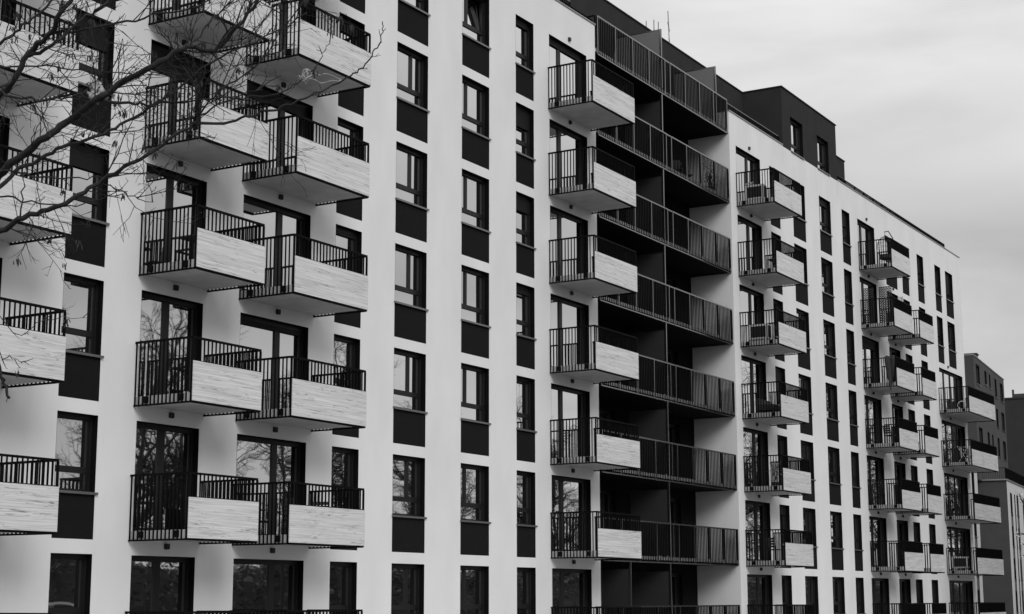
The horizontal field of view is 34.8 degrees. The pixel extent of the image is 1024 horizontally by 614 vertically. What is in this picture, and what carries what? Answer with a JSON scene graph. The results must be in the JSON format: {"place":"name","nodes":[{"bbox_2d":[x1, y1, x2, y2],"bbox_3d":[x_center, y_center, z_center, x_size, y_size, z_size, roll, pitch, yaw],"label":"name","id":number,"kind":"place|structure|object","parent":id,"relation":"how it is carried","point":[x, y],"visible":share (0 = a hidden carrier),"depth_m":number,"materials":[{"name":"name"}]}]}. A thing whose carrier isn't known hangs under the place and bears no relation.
{"place":"outdoors","nodes":[
{"label":"outdoors","id":0,"kind":"place"},
{"bbox_2d":[608,0,1023,397],"label":"sky","id":1,"kind":"structure","parent":0,"point":[924,99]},
{"label":"ground","id":2,"kind":"structure","parent":0,"visible":0},
{"bbox_2d":[0,0,385,402],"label":"bare tree","id":3,"kind":"object","parent":2,"relation":"on","point":[33,146],"visible":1,"depth_m":8.80,"materials":[{"name":"black plant"}]},
{"bbox_2d":[0,0,1005,613],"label":"apartment building","id":4,"kind":"structure","parent":2,"relation":"on","point":[464,326],"depth_m":47.93,"materials":[{"name":"white paint"}]},
{"bbox_2d":[0,115,9,165],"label":"balcony door","id":5,"kind":"structure","parent":4,"relation":"in","point":[4,134],"depth_m":33.19,"materials":[{"name":"black"}]},
{"bbox_2d":[48,553,91,613],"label":"window","id":6,"kind":"structure","parent":4,"relation":"in","point":[70,574],"depth_m":33.75,"materials":[{"name":"black glass"}]},
{"bbox_2d":[54,410,97,494],"bbox_3d":[-9.160,3.050,34.014,0.360,1.675,1.240,-6,-12,30],"label":"window","id":7,"kind":"structure","parent":4,"relation":"in","point":[76,433],"depth_m":34.23,"materials":[{"name":"black glass"}]},
{"bbox_2d":[61,272,103,357],"bbox_3d":[-9.166,0.195,34.523,0.360,1.675,1.240,-6,-12,30],"label":"window","id":8,"kind":"structure","parent":4,"relation":"in","point":[83,336],"depth_m":34.75,"materials":[{"name":"black glass"}]},
{"bbox_2d":[68,138,109,225],"bbox_3d":[-9.171,-2.660,35.033,0.360,1.675,1.240,-6,-12,30],"label":"window","id":9,"kind":"structure","parent":4,"relation":"in","point":[82,165],"depth_m":35.24,"materials":[{"name":"black glass"}]},
{"bbox_2d":[75,8,114,96],"bbox_3d":[-9.176,-5.514,35.543,0.360,1.675,1.240,-6,-12,30],"label":"window","id":10,"kind":"structure","parent":4,"relation":"in","point":[109,56],"depth_m":35.82,"materials":[{"name":"black"}]},
{"bbox_2d":[129,555,194,613],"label":"balcony door","id":11,"kind":"structure","parent":4,"relation":"in","point":[157,583],"depth_m":36.09,"materials":[{"name":"black glass"}]},
{"bbox_2d":[132,421,198,530],"bbox_3d":[-7.787,3.813,36.292,0.312,2.380,2.030,-6,-12,30],"label":"balcony door","id":12,"kind":"structure","parent":4,"relation":"in","point":[160,448],"depth_m":36.47,"materials":[{"name":"black glass"}]},
{"bbox_2d":[138,290,202,395],"bbox_3d":[-7.792,0.958,36.802,0.312,2.380,2.030,-6,-12,30],"label":"balcony door","id":13,"kind":"structure","parent":4,"relation":"in","point":[162,316],"depth_m":36.97,"materials":[{"name":"black glass"}]},
{"bbox_2d":[143,163,206,265],"bbox_3d":[-7.797,-1.897,37.312,0.312,2.380,2.030,-6,-12,30],"label":"balcony door","id":14,"kind":"structure","parent":4,"relation":"in","point":[189,194],"depth_m":37.43,"materials":[{"name":"black glass"}]},
{"bbox_2d":[152,0,202,15],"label":"balcony door","id":15,"kind":"structure","parent":4,"relation":"in","point":[174,3],"depth_m":38.14,"materials":[{"name":"black"}]},
{"bbox_2d":[148,39,210,138],"bbox_3d":[-7.802,-4.752,37.821,0.312,2.380,2.030,-6,-12,30],"label":"balcony door","id":16,"kind":"structure","parent":4,"relation":"in","point":[163,50],"depth_m":37.78,"materials":[{"name":"black"}]},
{"bbox_2d":[232,559,303,613],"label":"balcony door","id":17,"kind":"structure","parent":4,"relation":"in","point":[258,584],"depth_m":39.20,"materials":[{"name":"black glass"}]},
{"bbox_2d":[236,434,305,534],"bbox_3d":[-5.926,4.364,39.401,0.312,2.380,2.640,-6,-12,30],"label":"balcony door","id":18,"kind":"structure","parent":4,"relation":"in","point":[264,459],"depth_m":39.69,"materials":[{"name":"black glass"}]},
{"bbox_2d":[240,312,307,409],"bbox_3d":[-5.931,1.509,39.911,0.312,2.380,2.640,-6,-12,30],"label":"balcony door","id":19,"kind":"structure","parent":4,"relation":"in","point":[275,338],"depth_m":40.22,"materials":[{"name":"black glass"}]},
{"bbox_2d":[241,194,310,290],"bbox_3d":[-5.936,-1.345,40.420,0.312,2.380,2.640,-6,-12,30],"label":"balcony door","id":20,"kind":"structure","parent":4,"relation":"in","point":[278,220],"depth_m":40.74,"materials":[{"name":"black glass"}]},
{"bbox_2d":[244,79,312,172],"bbox_3d":[-5.941,-4.200,40.930,0.312,2.380,2.640,-6,-12,30],"label":"balcony door","id":21,"kind":"structure","parent":4,"relation":"in","point":[307,111],"depth_m":41.25,"materials":[{"name":"black"}]},
{"bbox_2d":[248,0,314,56],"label":"balcony door","id":22,"kind":"structure","parent":4,"relation":"in","point":[296,27],"depth_m":41.83,"materials":[{"name":"black"}]},
{"bbox_2d":[329,562,356,613],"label":"window","id":23,"kind":"structure","parent":4,"relation":"in","point":[343,575],"depth_m":41.80,"materials":[{"name":"black"}]},
{"bbox_2d":[331,446,358,508],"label":"window","id":24,"kind":"structure","parent":4,"relation":"in","point":[344,472],"depth_m":42.30,"materials":[{"name":"black"}]},
{"bbox_2d":[333,334,359,388],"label":"window","id":25,"kind":"structure","parent":4,"relation":"in","point":[346,349],"depth_m":42.81,"materials":[{"name":"black"}]},
{"bbox_2d":[335,224,361,272],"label":"window","id":26,"kind":"structure","parent":4,"relation":"in","point":[347,238],"depth_m":43.34,"materials":[{"name":"black"}]},
{"bbox_2d":[337,117,362,158],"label":"window","id":27,"kind":"structure","parent":4,"relation":"in","point":[344,126],"depth_m":43.84,"materials":[{"name":"black"}]},
{"bbox_2d":[339,12,364,48],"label":"window","id":28,"kind":"structure","parent":4,"relation":"in","point":[354,22],"depth_m":44.25,"materials":[{"name":"black"}]},
{"bbox_2d":[391,563,423,613],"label":"window","id":29,"kind":"structure","parent":4,"relation":"in","point":[407,580],"depth_m":44.25,"materials":[{"name":"black"}]},
{"bbox_2d":[392,454,426,518],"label":"window","id":30,"kind":"structure","parent":4,"relation":"in","point":[408,486],"depth_m":44.72,"materials":[{"name":"black"}]},
{"bbox_2d":[393,347,427,413],"bbox_3d":[-2.913,2.049,44.970,0.360,1.675,1.650,-6,-12,30],"label":"window","id":31,"kind":"structure","parent":4,"relation":"in","point":[409,394],"depth_m":45.24,"materials":[{"name":"black"}]},
{"bbox_2d":[394,243,428,310],"bbox_3d":[-2.918,-0.806,45.479,0.360,1.675,1.650,-6,-12,30],"label":"window","id":32,"kind":"structure","parent":4,"relation":"in","point":[410,264],"depth_m":45.74,"materials":[{"name":"black"}]},
{"bbox_2d":[395,141,428,210],"bbox_3d":[-2.923,-3.660,45.989,0.360,1.675,1.650,-6,-12,30],"label":"window","id":33,"kind":"structure","parent":4,"relation":"in","point":[411,163],"depth_m":46.24,"materials":[{"name":"black"}]},
{"bbox_2d":[396,41,429,112],"bbox_3d":[-2.928,-6.515,46.499,0.360,1.675,1.650,-6,-12,30],"label":"window","id":34,"kind":"structure","parent":4,"relation":"in","point":[412,66],"depth_m":46.76,"materials":[{"name":"black"}]},
{"bbox_2d":[400,0,430,16],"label":"window","id":35,"kind":"structure","parent":4,"relation":"in","point":[422,6],"depth_m":47.43,"materials":[{"name":"black"}]},
{"bbox_2d":[460,566,488,613],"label":"window","id":36,"kind":"structure","parent":4,"relation":"in","point":[474,580],"depth_m":47.19,"materials":[{"name":"black"}]},
{"bbox_2d":[460,463,490,523],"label":"window","id":37,"kind":"structure","parent":4,"relation":"in","point":[474,478],"depth_m":47.65,"materials":[{"name":"black"}]},
{"bbox_2d":[460,363,490,424],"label":"window","id":38,"kind":"structure","parent":4,"relation":"in","point":[474,379],"depth_m":48.17,"materials":[{"name":"black"}]},
{"bbox_2d":[461,264,490,327],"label":"window","id":39,"kind":"structure","parent":4,"relation":"in","point":[474,282],"depth_m":48.67,"materials":[{"name":"black"}]},
{"bbox_2d":[461,169,490,232],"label":"window","id":40,"kind":"structure","parent":4,"relation":"in","point":[475,188],"depth_m":49.19,"materials":[{"name":"black"}]},
{"bbox_2d":[461,74,490,139],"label":"window","id":41,"kind":"structure","parent":4,"relation":"in","point":[475,96],"depth_m":49.69,"materials":[{"name":"black"}]},
{"bbox_2d":[462,0,491,49],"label":"window","id":42,"kind":"structure","parent":4,"relation":"in","point":[475,13],"depth_m":50.39,"materials":[{"name":"black"}]},
{"bbox_2d":[515,102,535,160],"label":"window","id":43,"kind":"structure","parent":4,"relation":"in","point":[524,115],"depth_m":52.20,"materials":[{"name":"black"}]},
{"bbox_2d":[515,14,535,73],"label":"window","id":44,"kind":"structure","parent":4,"relation":"in","point":[524,29],"depth_m":52.72,"materials":[{"name":"black"}]},
{"bbox_2d":[517,567,535,613],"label":"window","id":45,"kind":"structure","parent":4,"relation":"in","point":[526,577],"depth_m":49.71,"materials":[{"name":"black"}]},
{"bbox_2d":[516,375,536,432],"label":"window","id":46,"kind":"structure","parent":4,"relation":"in","point":[525,387],"depth_m":50.69,"materials":[{"name":"black"}]},
{"bbox_2d":[516,282,536,340],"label":"window","id":47,"kind":"structure","parent":4,"relation":"in","point":[525,295],"depth_m":51.20,"materials":[{"name":"black"}]},
{"bbox_2d":[516,191,536,249],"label":"window","id":48,"kind":"structure","parent":4,"relation":"in","point":[524,203],"depth_m":51.68,"materials":[{"name":"black"}]},
{"bbox_2d":[516,470,537,526],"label":"window","id":49,"kind":"structure","parent":4,"relation":"in","point":[525,480],"depth_m":50.19,"materials":[{"name":"black"}]},
{"bbox_2d":[549,34,586,102],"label":"balcony door","id":50,"kind":"structure","parent":4,"relation":"in","point":[560,53],"depth_m":54.98,"materials":[{"name":"black"}]},
{"bbox_2d":[549,119,587,188],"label":"balcony door","id":51,"kind":"structure","parent":4,"relation":"in","point":[562,137],"depth_m":54.56,"materials":[{"name":"black"}]},
{"bbox_2d":[550,293,588,366],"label":"balcony door","id":52,"kind":"structure","parent":4,"relation":"in","point":[565,312],"depth_m":53.61,"materials":[{"name":"black"}]},
{"bbox_2d":[550,205,588,276],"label":"balcony door","id":53,"kind":"structure","parent":4,"relation":"in","point":[563,224],"depth_m":54.09,"materials":[{"name":"black"}]},
{"bbox_2d":[551,383,589,457],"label":"balcony door","id":54,"kind":"structure","parent":4,"relation":"in","point":[566,402],"depth_m":53.11,"materials":[{"name":"black glass"}]},
{"bbox_2d":[552,475,590,550],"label":"balcony door","id":55,"kind":"structure","parent":4,"relation":"in","point":[569,494],"depth_m":52.63,"materials":[{"name":"black glass"}]},
{"bbox_2d":[552,568,591,613],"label":"balcony door","id":56,"kind":"structure","parent":4,"relation":"in","point":[570,587],"depth_m":52.21,"materials":[{"name":"black"}]},
{"bbox_2d":[600,489,615,528],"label":"balcony door","id":57,"kind":"structure","parent":4,"relation":"in","point":[607,497],"depth_m":58.88,"materials":[{"name":"black"}]},
{"bbox_2d":[659,498,681,557],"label":"balcony door","id":58,"kind":"structure","parent":4,"relation":"in","point":[675,503],"depth_m":63.67,"materials":[{"name":"black"}]},
{"bbox_2d":[661,423,679,476],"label":"balcony door","id":59,"kind":"structure","parent":4,"relation":"in","point":[674,430],"depth_m":64.20,"materials":[{"name":"black"}]},
{"bbox_2d":[671,574,682,613],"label":"balcony door","id":60,"kind":"structure","parent":4,"relation":"in","point":[677,581],"depth_m":63.18,"materials":[{"name":"black"}]},
{"bbox_2d":[736,146,760,201],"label":"balcony door","id":61,"kind":"structure","parent":4,"relation":"in","point":[745,161],"depth_m":68.38,"materials":[{"name":"black"}]},
{"bbox_2d":[737,214,762,270],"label":"balcony door","id":62,"kind":"structure","parent":4,"relation":"in","point":[748,230],"depth_m":68.00,"materials":[{"name":"black"}]},
{"bbox_2d":[739,284,764,341],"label":"balcony door","id":63,"kind":"structure","parent":4,"relation":"in","point":[750,300],"depth_m":67.42,"materials":[{"name":"black"}]},
{"bbox_2d":[741,355,766,413],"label":"balcony door","id":64,"kind":"structure","parent":4,"relation":"in","point":[753,371],"depth_m":66.94,"materials":[{"name":"black"}]},
{"bbox_2d":[745,184,766,200],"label":"air conditioner","id":65,"kind":"object","parent":4,"relation":"on","point":[755,191],"visible":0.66,"depth_m":66.91,"materials":[{"name":"grey"}]},
{"bbox_2d":[743,427,768,486],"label":"balcony door","id":66,"kind":"structure","parent":4,"relation":"in","point":[755,442],"depth_m":66.52,"materials":[{"name":"black"}]},
{"bbox_2d":[745,500,771,560],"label":"balcony door","id":67,"kind":"structure","parent":4,"relation":"in","point":[757,514],"depth_m":65.98,"materials":[{"name":"black"}]},
{"bbox_2d":[749,323,770,340],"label":"air conditioner","id":68,"kind":"object","parent":4,"relation":"on","point":[758,332],"visible":0.62,"depth_m":65.90,"materials":[{"name":"grey"}]},
{"bbox_2d":[747,574,772,613],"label":"balcony door","id":69,"kind":"structure","parent":4,"relation":"in","point":[759,587],"depth_m":65.61,"materials":[{"name":"black"}]},
{"bbox_2d":[777,435,787,474],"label":"window","id":70,"kind":"structure","parent":4,"relation":"in","point":[781,440],"depth_m":69.10,"materials":[{"name":"black"}]},
{"bbox_2d":[779,504,789,544],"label":"window","id":71,"kind":"structure","parent":4,"relation":"in","point":[784,509],"depth_m":68.56,"materials":[{"name":"black"}]},
{"bbox_2d":[782,575,791,613],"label":"window","id":72,"kind":"structure","parent":4,"relation":"in","point":[786,580],"depth_m":68.06,"materials":[{"name":"black"}]},
{"bbox_2d":[790,117,804,159],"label":"window","id":73,"kind":"structure","parent":4,"relation":"in","point":[796,131],"depth_m":74.19,"materials":[{"name":"black"}]},
{"bbox_2d":[796,308,810,349],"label":"window","id":74,"kind":"structure","parent":4,"relation":"in","point":[802,314],"depth_m":72.74,"materials":[{"name":"black"}]},
{"bbox_2d":[798,373,813,414],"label":"window","id":75,"kind":"structure","parent":4,"relation":"in","point":[804,381],"depth_m":72.22,"materials":[{"name":"black"}]},
{"bbox_2d":[801,440,815,480],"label":"window","id":76,"kind":"structure","parent":4,"relation":"in","point":[806,447],"depth_m":71.71,"materials":[{"name":"black"}]},
{"bbox_2d":[803,508,817,547],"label":"window","id":77,"kind":"structure","parent":4,"relation":"in","point":[809,515],"depth_m":71.17,"materials":[{"name":"black"}]},
{"bbox_2d":[805,576,818,613],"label":"window","id":78,"kind":"structure","parent":4,"relation":"in","point":[811,582],"depth_m":70.65,"materials":[{"name":"black"}]},
{"bbox_2d":[817,135,830,175],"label":"window","id":79,"kind":"structure","parent":4,"relation":"in","point":[822,145],"depth_m":77.09,"materials":[{"name":"black"}]},
{"bbox_2d":[819,196,832,236],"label":"window","id":80,"kind":"structure","parent":4,"relation":"in","point":[824,205],"depth_m":76.56,"materials":[{"name":"black"}]},
{"bbox_2d":[821,257,834,297],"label":"window","id":81,"kind":"structure","parent":4,"relation":"in","point":[826,266],"depth_m":76.06,"materials":[{"name":"black"}]},
{"bbox_2d":[823,319,836,358],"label":"window","id":82,"kind":"structure","parent":4,"relation":"in","point":[829,327],"depth_m":75.55,"materials":[{"name":"black"}]},
{"bbox_2d":[825,382,839,421],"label":"window","id":83,"kind":"structure","parent":4,"relation":"in","point":[831,390],"depth_m":75.04,"materials":[{"name":"black"}]},
{"bbox_2d":[828,446,841,484],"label":"window","id":84,"kind":"structure","parent":4,"relation":"in","point":[833,453],"depth_m":74.53,"materials":[{"name":"black"}]},
{"bbox_2d":[830,511,843,549],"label":"window","id":85,"kind":"structure","parent":4,"relation":"in","point":[835,517],"depth_m":74.03,"materials":[{"name":"black"}]},
{"bbox_2d":[832,577,844,613],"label":"window","id":86,"kind":"structure","parent":4,"relation":"in","point":[838,582],"depth_m":73.52,"materials":[{"name":"black"}]},
{"bbox_2d":[841,209,851,246],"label":"window","id":87,"kind":"structure","parent":4,"relation":"in","point":[845,215],"depth_m":78.91,"materials":[{"name":"black"}]},
{"bbox_2d":[844,269,853,305],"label":"window","id":88,"kind":"structure","parent":4,"relation":"in","point":[847,274],"depth_m":78.43,"materials":[{"name":"black"}]},
{"bbox_2d":[846,329,856,366],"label":"window","id":89,"kind":"structure","parent":4,"relation":"in","point":[849,334],"depth_m":77.88,"materials":[{"name":"black"}]},
{"bbox_2d":[848,390,858,426],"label":"window","id":90,"kind":"structure","parent":4,"relation":"in","point":[852,395],"depth_m":77.41,"materials":[{"name":"black"}]},
{"bbox_2d":[851,452,860,488],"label":"window","id":91,"kind":"structure","parent":4,"relation":"in","point":[854,456],"depth_m":76.90,"materials":[{"name":"black"}]},
{"bbox_2d":[853,514,863,550],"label":"window","id":92,"kind":"structure","parent":4,"relation":"in","point":[856,518],"depth_m":76.37,"materials":[{"name":"black"}]},
{"bbox_2d":[856,578,865,613],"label":"window","id":93,"kind":"structure","parent":4,"relation":"in","point":[859,581],"depth_m":75.87,"materials":[{"name":"black"}]},
{"bbox_2d":[857,218,875,265],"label":"balcony door","id":94,"kind":"structure","parent":4,"relation":"in","point":[865,232],"depth_m":81.58,"materials":[{"name":"black"}]},
{"bbox_2d":[863,288,873,323],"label":"lattice screen","id":95,"kind":"object","parent":4,"relation":"on","point":[870,302],"visible":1,"depth_m":79.19,"materials":[{"name":"black plastic"}]},
{"bbox_2d":[859,276,877,323],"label":"balcony door","id":96,"kind":"structure","parent":4,"relation":"in","point":[864,283],"depth_m":81.06,"materials":[{"name":"black"}]},
{"bbox_2d":[862,335,879,383],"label":"balcony door","id":97,"kind":"structure","parent":4,"relation":"in","point":[870,348],"depth_m":80.55,"materials":[{"name":"black"}]},
{"bbox_2d":[864,395,882,443],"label":"balcony door","id":98,"kind":"structure","parent":4,"relation":"in","point":[873,409],"depth_m":80.07,"materials":[{"name":"black"}]},
{"bbox_2d":[867,455,885,504],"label":"balcony door","id":99,"kind":"structure","parent":4,"relation":"in","point":[875,465],"depth_m":79.51,"materials":[{"name":"black"}]},
{"bbox_2d":[869,516,887,566],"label":"balcony door","id":100,"kind":"structure","parent":4,"relation":"in","point":[877,525],"depth_m":79.11,"materials":[{"name":"black"}]},
{"bbox_2d":[871,578,889,613],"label":"balcony door","id":101,"kind":"structure","parent":4,"relation":"in","point":[880,586],"depth_m":78.65,"materials":[{"name":"black"}]},
{"bbox_2d":[879,286,892,322],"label":"lattice screen","id":102,"kind":"object","parent":4,"relation":"on","point":[887,300],"visible":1,"depth_m":78.79,"materials":[{"name":"black plastic"}]},
{"bbox_2d":[884,355,894,389],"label":"hung cloth","id":103,"kind":"object","parent":4,"relation":"hanging from","point":[889,363],"visible":1,"depth_m":77.95,"materials":[{"name":"fabric"}]},
{"bbox_2d":[894,461,905,503],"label":"balcony door","id":104,"kind":"structure","parent":4,"relation":"in","point":[899,468],"depth_m":82.84,"materials":[{"name":"black"}]},
{"bbox_2d":[897,520,908,566],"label":"balcony door","id":105,"kind":"structure","parent":4,"relation":"in","point":[902,526],"depth_m":82.34,"materials":[{"name":"black"}]},
{"bbox_2d":[899,579,910,613],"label":"balcony door","id":106,"kind":"structure","parent":4,"relation":"in","point":[904,584],"depth_m":81.98,"materials":[{"name":"black"}]},
{"bbox_2d":[941,271,954,303],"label":"window","id":107,"kind":"structure","parent":4,"relation":"in","point":[948,277],"depth_m":93.99,"materials":[{"name":"black"}]},
{"bbox_2d":[939,367,963,409],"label":"balcony door","id":108,"kind":"structure","parent":4,"relation":"in","point":[947,379],"depth_m":92.42,"materials":[{"name":"black"}]},
{"bbox_2d":[947,321,956,352],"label":"window","id":109,"kind":"structure","parent":4,"relation":"in","point":[951,327],"depth_m":93.53,"materials":[{"name":"black"}]},
{"bbox_2d":[941,420,966,462],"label":"balcony door","id":110,"kind":"structure","parent":4,"relation":"in","point":[950,431],"depth_m":91.92,"materials":[{"name":"black"}]},
{"bbox_2d":[944,473,968,515],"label":"balcony door","id":111,"kind":"structure","parent":4,"relation":"in","point":[954,484],"depth_m":91.50,"materials":[{"name":"black"}]},
{"bbox_2d":[947,526,971,570],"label":"balcony door","id":112,"kind":"structure","parent":4,"relation":"in","point":[956,537],"depth_m":90.99,"materials":[{"name":"black"}]},
{"bbox_2d":[949,580,973,613],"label":"balcony door","id":113,"kind":"structure","parent":4,"relation":"in","point":[960,591],"depth_m":90.64,"materials":[{"name":"black"}]},
{"bbox_2d":[964,353,1023,613],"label":"apartment building","id":114,"kind":"structure","parent":2,"relation":"on","point":[1004,484],"depth_m":147.08,"materials":[{"name":"grey"}]},
{"bbox_2d":[1004,390,1023,611],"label":"flat roofed block","id":115,"kind":"structure","parent":2,"relation":"on","point":[1014,409],"depth_m":198.66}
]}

